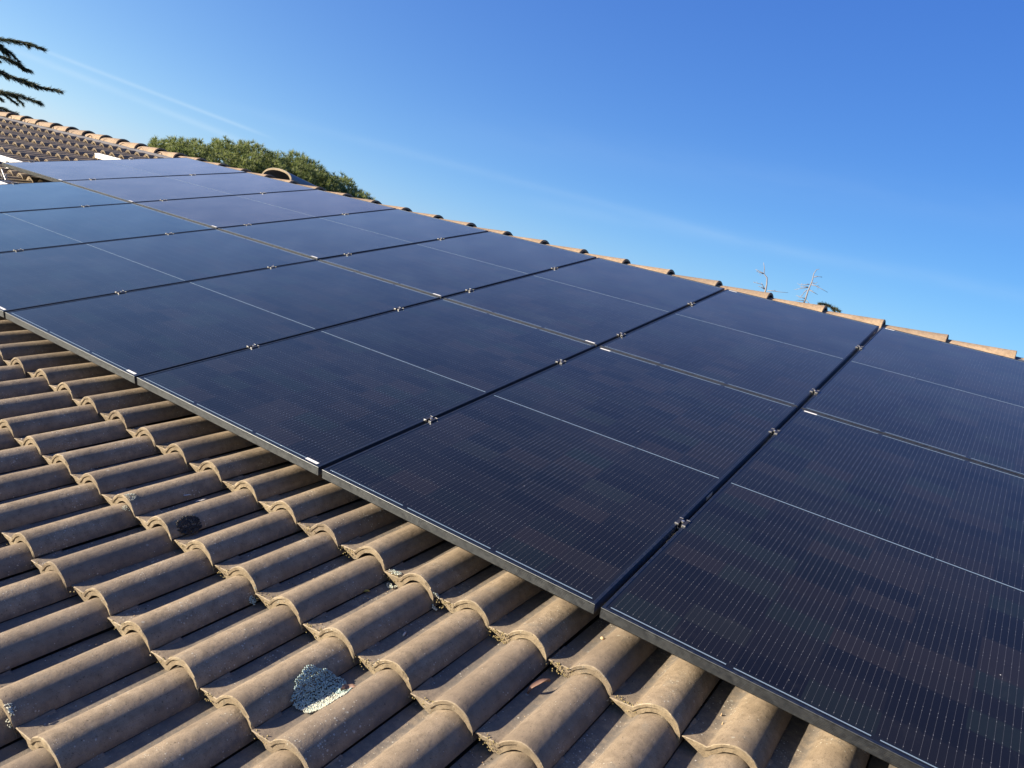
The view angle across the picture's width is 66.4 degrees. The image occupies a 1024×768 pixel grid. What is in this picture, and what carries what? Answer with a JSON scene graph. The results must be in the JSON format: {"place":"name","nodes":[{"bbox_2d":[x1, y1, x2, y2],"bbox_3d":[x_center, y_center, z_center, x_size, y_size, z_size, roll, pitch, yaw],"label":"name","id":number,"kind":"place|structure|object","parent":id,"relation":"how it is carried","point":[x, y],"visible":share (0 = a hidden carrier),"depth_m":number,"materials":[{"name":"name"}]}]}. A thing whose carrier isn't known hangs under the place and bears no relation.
{"place":"outdoors","nodes":[
{"label":"outdoors","id":0,"kind":"place"},
{"bbox_2d":[0,0,1023,357],"label":"sky","id":1,"kind":"structure","parent":0,"point":[876,147],"materials":[{"name":"blue"}]},
{"label":"ground","id":2,"kind":"structure","parent":0,"visible":0},
{"bbox_2d":[0,36,64,114],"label":"cedar tree","id":3,"kind":"object","parent":2,"relation":"on","point":[18,64],"visible":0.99,"depth_m":19.22,"materials":[{"name":"green plant"}]},
{"bbox_2d":[147,135,383,204],"bbox_3d":[-8.403,-4.284,25.163,8.812,7.042,5.045,12,8,-19],"label":"pine tree","id":4,"kind":"object","parent":2,"relation":"on","point":[303,166],"visible":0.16,"depth_m":23.76,"materials":[{"name":"green plant"}]},
{"bbox_2d":[0,109,1023,767],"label":"house","id":5,"kind":"structure","parent":2,"relation":"on","point":[124,697],"depth_m":2.28,"materials":[{"name":"brown ceramic"}]},
{"bbox_2d":[4,703,15,727],"bbox_3d":[-1.197,0.791,1.865,0.028,0.057,0.019,18,8,18],"label":"lichen","id":6,"kind":"object","parent":5,"relation":"on","point":[10,708],"visible":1,"depth_m":1.86},
{"bbox_2d":[0,155,21,168],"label":"mounting rail","id":7,"kind":"object","parent":5,"relation":"attached to","point":[4,159],"visible":0.06,"depth_m":8.39,"materials":[{"name":"metal"}]},
{"bbox_2d":[810,388,818,395],"bbox_3d":[1.601,0.061,4.153,0.040,0.059,0.046,20,25,30],"label":"panel clamp","id":8,"kind":"object","parent":7,"relation":"attached to","point":[814,391],"visible":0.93,"depth_m":4.14,"materials":[{"name":"metal"}]},
{"bbox_2d":[801,327,1023,476],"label":"solar panel","id":9,"kind":"object","parent":7,"relation":"attached to","point":[958,400],"visible":0.88,"depth_m":4.25,"materials":[{"name":"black glass"}]},
{"bbox_2d":[122,493,135,510],"bbox_3d":[-1.339,0.412,2.736,0.040,0.054,0.037,13,8,-16],"label":"lichen","id":10,"kind":"object","parent":5,"relation":"on","point":[128,498],"visible":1,"depth_m":2.73},
{"bbox_2d":[176,515,201,534],"bbox_3d":[-1.102,0.480,2.667,0.057,0.052,0.092,20,25,30],"label":"moss","id":11,"kind":"object","parent":5,"relation":"on","point":[183,522],"visible":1,"depth_m":2.67,"materials":[{"name":"plant"}]},
{"bbox_2d":[249,588,255,604],"bbox_3d":[-0.793,0.649,2.401,0.024,0.053,0.021,13,8,-14],"label":"lichen","id":12,"kind":"object","parent":5,"relation":"on","point":[253,601],"visible":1,"depth_m":2.40},
{"bbox_2d":[290,664,351,712],"bbox_3d":[-0.502,0.806,2.067,0.144,0.066,0.169,20,25,30],"label":"lichen","id":13,"kind":"object","parent":5,"relation":"on","point":[311,707],"visible":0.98,"depth_m":2.07},
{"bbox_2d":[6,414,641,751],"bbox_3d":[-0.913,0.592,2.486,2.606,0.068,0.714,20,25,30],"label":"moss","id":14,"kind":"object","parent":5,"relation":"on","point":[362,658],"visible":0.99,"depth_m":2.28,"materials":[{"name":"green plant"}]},
{"bbox_2d":[341,684,355,690],"bbox_3d":[-0.436,0.811,2.085,0.040,0.017,0.020,0,23,-17],"label":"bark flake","id":15,"kind":"object","parent":5,"relation":"on","point":[345,686],"visible":0.91,"depth_m":2.09,"materials":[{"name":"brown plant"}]},
{"bbox_2d":[1,437,696,767],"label":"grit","id":16,"kind":"object","parent":5,"relation":"on","point":[266,594],"visible":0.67,"depth_m":2.35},
{"bbox_2d":[386,569,401,587],"bbox_3d":[-0.383,0.638,2.562,0.040,0.061,0.049,9,10,-37],"label":"lichen","id":17,"kind":"object","parent":5,"relation":"on","point":[395,573],"visible":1,"depth_m":2.56},
{"bbox_2d":[432,592,439,610],"bbox_3d":[-0.241,0.685,2.465,0.025,0.056,0.016,19,9,24],"label":"lichen","id":18,"kind":"object","parent":5,"relation":"on","point":[434,608],"visible":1,"depth_m":2.46},
{"bbox_2d":[95,153,856,359],"bbox_3d":[-0.886,-1.249,6.894,10.050,0.103,0.082,20,25,30],"label":"mounting rail","id":19,"kind":"object","parent":5,"relation":"on","point":[102,156],"visible":0.04,"depth_m":9.28,"materials":[{"name":"metal"}]},
{"bbox_2d":[2,158,246,181],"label":"solar panel","id":20,"kind":"object","parent":19,"relation":"attached to","point":[56,171],"visible":0.87,"depth_m":8.29,"materials":[{"name":"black glass"}]},
{"bbox_2d":[63,173,315,202],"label":"solar panel","id":21,"kind":"object","parent":19,"relation":"attached to","point":[142,189],"visible":0.73,"depth_m":7.74,"materials":[{"name":"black glass"}]},
{"bbox_2d":[134,189,395,228],"bbox_3d":[-2.220,-1.650,7.318,1.134,0.035,2.094,20,25,30],"label":"solar panel","id":22,"kind":"object","parent":19,"relation":"attached to","point":[228,211],"visible":0.81,"depth_m":7.16,"materials":[{"name":"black glass"}]},
{"bbox_2d":[218,209,487,259],"bbox_3d":[-1.276,-1.314,6.746,1.134,0.035,2.094,20,25,30],"label":"solar panel","id":23,"kind":"object","parent":19,"relation":"attached to","point":[318,238],"visible":0.75,"depth_m":6.57,"materials":[{"name":"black glass"}]},
{"bbox_2d":[320,231,596,298],"bbox_3d":[-0.332,-0.976,6.175,1.134,0.037,2.094,20,25,30],"label":"solar panel","id":24,"kind":"object","parent":19,"relation":"attached to","point":[444,268],"visible":0.79,"depth_m":5.99,"materials":[{"name":"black glass"}]},
{"bbox_2d":[444,258,724,347],"bbox_3d":[0.612,-0.638,5.603,1.134,0.037,2.094,20,25,30],"label":"solar panel","id":25,"kind":"object","parent":19,"relation":"attached to","point":[597,302],"visible":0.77,"depth_m":5.40,"materials":[{"name":"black glass"}]},
{"bbox_2d":[600,289,878,412],"bbox_3d":[1.557,-0.300,5.032,1.135,0.037,2.094,20,25,30],"label":"solar panel","id":26,"kind":"object","parent":19,"relation":"attached to","point":[790,354],"visible":0.88,"depth_m":4.81,"materials":[{"name":"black glass"}]},
{"bbox_2d":[527,678,550,693],"bbox_3d":[0.073,0.838,2.174,0.075,0.024,0.014,-23,31,-16],"label":"dry leaf","id":27,"kind":"object","parent":5,"relation":"on","point":[536,683],"visible":1,"depth_m":2.17,"materials":[{"name":"plant"}]},
{"bbox_2d":[754,263,787,292],"bbox_3d":[8.539,-0.595,28.721,1.328,7.664,0.170,16,8,10],"label":"dead tree","id":28,"kind":"object","parent":2,"relation":"on","point":[765,288],"visible":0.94,"depth_m":28.30,"materials":[{"name":"grey wood"}]},
{"bbox_2d":[794,269,824,302],"bbox_3d":[10.184,-0.401,29.227,1.151,7.997,0.190,18,9,22],"label":"dead tree","id":29,"kind":"object","parent":2,"relation":"on","point":[808,290],"visible":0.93,"depth_m":28.81,"materials":[{"name":"grey wood"}]},
{"bbox_2d":[817,301,841,312],"bbox_3d":[9.922,0.609,26.331,2.726,6.736,2.843,14,8,-5],"label":"conifer tree","id":30,"kind":"object","parent":2,"relation":"on","point":[833,309],"visible":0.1,"depth_m":25.79,"materials":[{"name":"green plant"}]},
{"bbox_3d":[-1.772,-0.272,4.190,8.250,0.091,0.082,20,25,30],"label":"mounting rail","id":31,"kind":"object","parent":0,"visible":0},
{"bbox_2d":[0,181,129,212],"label":"solar panel","id":32,"kind":"object","parent":31,"relation":"attached to","point":[33,196],"visible":0.81,"depth_m":6.68,"materials":[{"name":"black glass"}]},
{"bbox_2d":[0,203,214,252],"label":"solar panel","id":33,"kind":"object","parent":31,"relation":"attached to","point":[33,229],"visible":0.84,"depth_m":5.88,"materials":[{"name":"blue glass"}]},
{"bbox_2d":[0,229,315,317],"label":"solar panel","id":34,"kind":"object","parent":31,"relation":"attached to","point":[31,278],"visible":0.84,"depth_m":5.01,"materials":[{"name":"blue glass"}]},
{"bbox_2d":[5,260,439,383],"bbox_3d":[-1.521,-0.446,4.522,1.134,0.037,2.094,20,25,30],"label":"solar panel","id":35,"kind":"object","parent":31,"relation":"attached to","point":[131,336],"visible":0.93,"depth_m":4.26,"materials":[{"name":"blue glass"}]},
{"bbox_2d":[247,344,258,348],"bbox_3d":[-1.291,-0.165,3.903,0.040,0.058,0.046,20,25,30],"label":"panel clamp","id":36,"kind":"object","parent":31,"relation":"attached to","point":[252,346],"visible":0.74,"depth_m":3.89,"materials":[{"name":"metal"}]},
{"bbox_2d":[137,298,595,475],"bbox_3d":[-0.577,-0.109,3.950,1.134,0.035,2.094,20,25,30],"label":"solar panel","id":37,"kind":"object","parent":31,"relation":"attached to","point":[316,402],"visible":0.93,"depth_m":3.65,"materials":[{"name":"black glass"}]},
{"bbox_2d":[424,416,437,422],"bbox_3d":[-0.347,0.172,3.331,0.040,0.058,0.046,20,25,30],"label":"panel clamp","id":38,"kind":"object","parent":31,"relation":"attached to","point":[429,419],"visible":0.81,"depth_m":3.32,"materials":[{"name":"metal"}]},
{"bbox_2d":[322,346,795,613],"bbox_3d":[0.367,0.228,3.378,1.135,0.037,2.094,20,25,30],"label":"solar panel","id":39,"kind":"object","parent":31,"relation":"attached to","point":[586,481],"visible":1,"depth_m":3.04,"materials":[{"name":"black glass"}]},
{"bbox_2d":[675,517,689,528],"bbox_3d":[0.597,0.509,2.760,0.040,0.058,0.046,20,25,30],"label":"panel clamp","id":40,"kind":"object","parent":31,"relation":"attached to","point":[680,522],"visible":0.82,"depth_m":2.75,"materials":[{"name":"metal"}]},
{"bbox_2d":[599,408,1023,767],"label":"solar panel","id":41,"kind":"object","parent":31,"relation":"attached to","point":[862,588],"visible":1,"depth_m":2.44,"materials":[{"name":"black glass"}]},
{"bbox_3d":[-1.392,-0.620,5.168,8.800,0.093,0.082,20,25,30],"label":"mounting rail","id":42,"kind":"object","parent":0,"visible":0},
{"bbox_2d":[0,169,13,183],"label":"connector box","id":43,"kind":"object","parent":42,"relation":"attached to","point":[6,181],"visible":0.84,"depth_m":7.38,"materials":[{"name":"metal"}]},
{"bbox_2d":[769,428,779,435],"bbox_3d":[1.202,0.241,3.600,0.040,0.059,0.046,20,25,30],"label":"panel clamp","id":44,"kind":"object","parent":42,"relation":"attached to","point":[773,431],"visible":0.81,"depth_m":3.59,"materials":[{"name":"metal"}]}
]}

